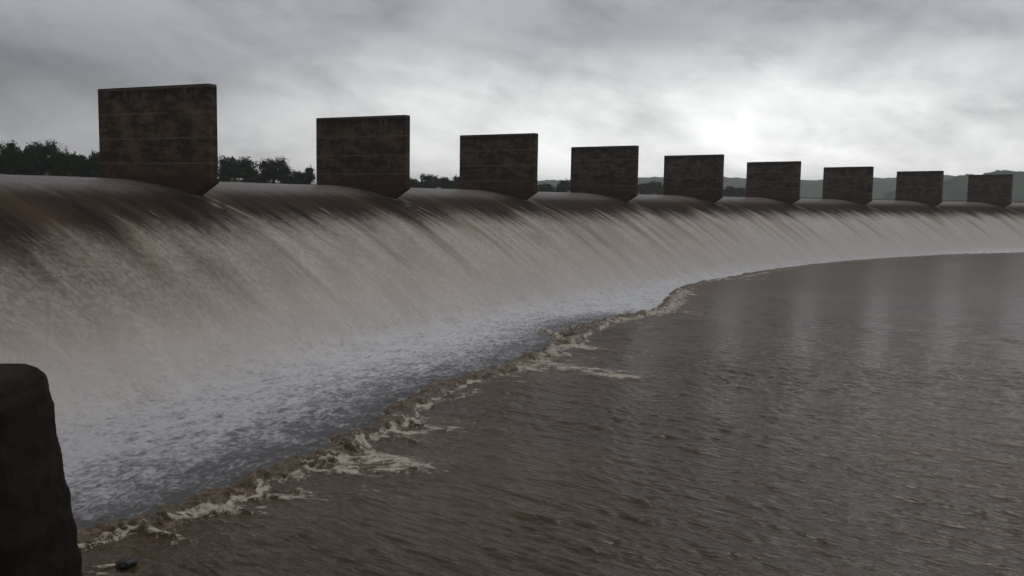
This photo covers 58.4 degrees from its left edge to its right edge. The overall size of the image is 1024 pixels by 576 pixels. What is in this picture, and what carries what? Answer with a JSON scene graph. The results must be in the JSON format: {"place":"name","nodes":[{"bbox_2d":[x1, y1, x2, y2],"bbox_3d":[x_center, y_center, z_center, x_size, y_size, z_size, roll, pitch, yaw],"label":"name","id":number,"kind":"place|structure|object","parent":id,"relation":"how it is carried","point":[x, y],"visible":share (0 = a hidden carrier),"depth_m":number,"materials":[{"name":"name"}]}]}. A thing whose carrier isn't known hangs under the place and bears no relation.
{"place":"outdoors","nodes":[
{"label":"outdoors","id":0,"kind":"place"},
{"bbox_2d":[0,363,81,575],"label":"concrete post","id":1,"kind":"object","parent":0,"point":[38,531],"visible":1,"depth_m":2.79,"materials":[{"name":"brown concrete"}]},
{"bbox_2d":[80,155,99,177],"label":"bush","id":2,"kind":"object","parent":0,"point":[87,165],"visible":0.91,"depth_m":68.78,"materials":[{"name":"green plant"}]},
{"bbox_2d":[268,166,303,183],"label":"tree","id":3,"kind":"object","parent":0,"point":[285,179],"visible":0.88,"depth_m":86.06,"materials":[{"name":"green plant"}]},
{"bbox_2d":[303,165,315,184],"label":"bush","id":4,"kind":"object","parent":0,"point":[308,176],"visible":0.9,"depth_m":92.29,"materials":[{"name":"green plant"}]},
{"bbox_2d":[0,174,1023,530],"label":"spillway water","id":5,"kind":"structure","parent":0,"point":[174,346],"depth_m":24.73,"materials":[{"name":"white liquid"}]},
{"bbox_2d":[0,0,1023,183],"label":"sky","id":6,"kind":"structure","parent":0,"point":[889,86],"materials":[{"name":"grey"}]},
{"bbox_2d":[9,170,1023,202],"bbox_3d":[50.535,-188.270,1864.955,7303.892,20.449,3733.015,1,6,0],"label":"ground","id":7,"kind":"structure","parent":0,"point":[47,174],"depth_m":208.11,"materials":[{"name":"green soil"}]},
{"bbox_2d":[0,140,19,174],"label":"tree","id":8,"kind":"object","parent":7,"relation":"on","point":[4,167],"visible":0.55,"depth_m":63.04,"materials":[{"name":"green plant"}]},
{"bbox_2d":[0,144,42,174],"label":"tree","id":9,"kind":"object","parent":7,"relation":"on","point":[24,162],"visible":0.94,"depth_m":61.22,"materials":[{"name":"green plant"}]},
{"bbox_2d":[22,139,61,175],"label":"tree","id":10,"kind":"object","parent":7,"relation":"on","point":[46,149],"visible":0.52,"depth_m":66.94,"materials":[{"name":"green plant"}]},
{"bbox_2d":[38,157,68,175],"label":"bush","id":11,"kind":"object","parent":7,"relation":"on","point":[44,164],"visible":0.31,"depth_m":66.93,"materials":[{"name":"green plant"}]},
{"bbox_2d":[48,148,76,176],"bbox_3d":[-31.343,-8.407,63.968,1.862,2.784,2.123,-3,7,-32],"label":"bush","id":12,"kind":"object","parent":7,"relation":"on","point":[64,164],"visible":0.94,"depth_m":63.67,"materials":[{"name":"green plant"}]},
{"bbox_2d":[68,151,87,176],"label":"bush","id":13,"kind":"object","parent":7,"relation":"on","point":[78,161],"visible":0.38,"depth_m":70.62,"materials":[{"name":"green plant"}]},
{"bbox_2d":[88,150,99,176],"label":"bush","id":14,"kind":"object","parent":7,"relation":"on","point":[97,155],"visible":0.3,"depth_m":72.43,"materials":[{"name":"green plant"}]},
{"bbox_2d":[218,163,233,181],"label":"bush","id":15,"kind":"object","parent":7,"relation":"on","point":[225,174],"visible":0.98,"depth_m":83.83,"materials":[{"name":"green plant"}]},
{"bbox_2d":[218,155,257,181],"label":"tree","id":16,"kind":"object","parent":7,"relation":"on","point":[234,164],"visible":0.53,"depth_m":86.43,"materials":[{"name":"green plant"}]},
{"bbox_2d":[236,166,255,182],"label":"bush","id":17,"kind":"object","parent":7,"relation":"on","point":[245,174],"visible":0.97,"depth_m":83.73,"materials":[{"name":"green plant"}]},
{"bbox_2d":[240,169,265,182],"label":"bush","id":18,"kind":"object","parent":7,"relation":"on","point":[257,178],"visible":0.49,"depth_m":85.63,"materials":[{"name":"green plant"}]},
{"bbox_2d":[257,156,289,183],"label":"tree","id":19,"kind":"object","parent":7,"relation":"on","point":[272,166],"visible":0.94,"depth_m":85.88,"materials":[{"name":"green plant"}]},
{"bbox_2d":[293,169,303,180],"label":"bush","id":20,"kind":"object","parent":7,"relation":"on","point":[300,174],"visible":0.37,"depth_m":93.73,"materials":[{"name":"green plant"}]},
{"bbox_2d":[408,177,423,187],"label":"bush","id":21,"kind":"object","parent":7,"relation":"on","point":[414,183],"visible":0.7,"depth_m":114.14,"materials":[{"name":"green plant"}]},
{"bbox_2d":[419,173,439,188],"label":"tree","id":22,"kind":"object","parent":7,"relation":"on","point":[431,181],"visible":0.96,"depth_m":117.90,"materials":[{"name":"green plant"}]},
{"bbox_2d":[433,176,452,188],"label":"bush","id":23,"kind":"object","parent":7,"relation":"on","point":[444,183],"visible":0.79,"depth_m":121.54,"materials":[{"name":"green plant"}]},
{"bbox_2d":[451,174,458,188],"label":"bush","id":24,"kind":"object","parent":7,"relation":"on","point":[455,184],"visible":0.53,"depth_m":119.46,"materials":[{"name":"green plant"}]},
{"bbox_2d":[638,183,653,194],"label":"bush","id":25,"kind":"object","parent":7,"relation":"on","point":[645,189],"visible":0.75,"depth_m":165.29,"materials":[{"name":"green plant"}]},
{"bbox_2d":[649,180,662,194],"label":"bush","id":26,"kind":"object","parent":7,"relation":"on","point":[657,188],"visible":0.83,"depth_m":172.46,"materials":[{"name":"green plant"}]},
{"bbox_2d":[723,185,738,196],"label":"bush","id":27,"kind":"object","parent":7,"relation":"on","point":[729,191],"visible":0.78,"depth_m":187.25,"materials":[{"name":"green plant"}]},
{"bbox_2d":[731,187,745,196],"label":"bush","id":28,"kind":"object","parent":7,"relation":"on","point":[740,192],"visible":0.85,"depth_m":184.28,"materials":[{"name":"green plant"}]},
{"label":"spillway weir","id":29,"kind":"object","parent":7,"relation":"on","visible":0},
{"bbox_2d":[98,83,218,194],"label":"concrete pier","id":30,"kind":"structure","parent":29,"relation":"on","point":[166,136],"depth_m":28.75,"materials":[{"name":"concrete"}]},
{"bbox_2d":[316,115,409,197],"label":"concrete pier","id":31,"kind":"structure","parent":29,"relation":"on","point":[370,153],"depth_m":38.40,"materials":[{"name":"concrete"}]},
{"bbox_2d":[459,133,537,199],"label":"concrete pier","id":32,"kind":"structure","parent":29,"relation":"on","point":[505,164],"depth_m":47.62,"materials":[{"name":"brown concrete"}]},
{"bbox_2d":[570,145,638,201],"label":"concrete pier","id":33,"kind":"structure","parent":29,"relation":"on","point":[610,171],"depth_m":56.70,"materials":[{"name":"concrete"}]},
{"bbox_2d":[663,154,723,202],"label":"concrete pier","id":34,"kind":"structure","parent":29,"relation":"on","point":[700,177],"depth_m":65.51,"materials":[{"name":"concrete"}]},
{"bbox_2d":[746,161,800,203],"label":"concrete pier","id":35,"kind":"structure","parent":29,"relation":"on","point":[779,180],"depth_m":73.93,"materials":[{"name":"brown concrete"}]},
{"bbox_2d":[822,166,873,204],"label":"concrete pier","id":36,"kind":"structure","parent":29,"relation":"on","point":[853,184],"depth_m":81.89,"materials":[{"name":"concrete"}]},
{"bbox_2d":[895,171,943,205],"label":"concrete pier","id":37,"kind":"structure","parent":29,"relation":"on","point":[924,187],"depth_m":89.19,"materials":[{"name":"concrete"}]},
{"bbox_2d":[967,174,1012,206],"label":"concrete pier","id":38,"kind":"structure","parent":29,"relation":"on","point":[994,189],"depth_m":95.72,"materials":[{"name":"concrete"}]},
{"bbox_2d":[537,183,558,191],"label":"bush","id":39,"kind":"object","parent":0,"point":[547,187],"visible":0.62,"depth_m":140.84,"materials":[{"name":"green plant"}]},
{"bbox_2d":[77,252,1023,575],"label":"pool water","id":40,"kind":"structure","parent":0,"point":[851,418],"depth_m":14.39,"materials":[{"name":"brown liquid"}]},
{"bbox_2d":[115,557,137,568],"bbox_3d":[-4.191,3.010,9.951,0.211,0.133,0.196,3,6,25],"label":"rock","id":41,"kind":"object","parent":40,"relation":"in","point":[125,563],"visible":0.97,"depth_m":9.91,"materials":[{"name":"grey stone"}]},
{"bbox_2d":[555,180,569,191],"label":"bush","id":42,"kind":"object","parent":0,"point":[563,186],"visible":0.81,"depth_m":145.27,"materials":[{"name":"green plant"}]},
{"bbox_2d":[311,175,960,198],"bbox_3d":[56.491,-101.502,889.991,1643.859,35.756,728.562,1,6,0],"label":"hills","id":43,"kind":"structure","parent":0,"point":[814,188],"depth_m":845.04,"materials":[{"name":"green plant"}]},
{"bbox_2d":[883,170,1023,200],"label":"hills","id":44,"kind":"structure","parent":0,"point":[955,188],"depth_m":446.01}
]}

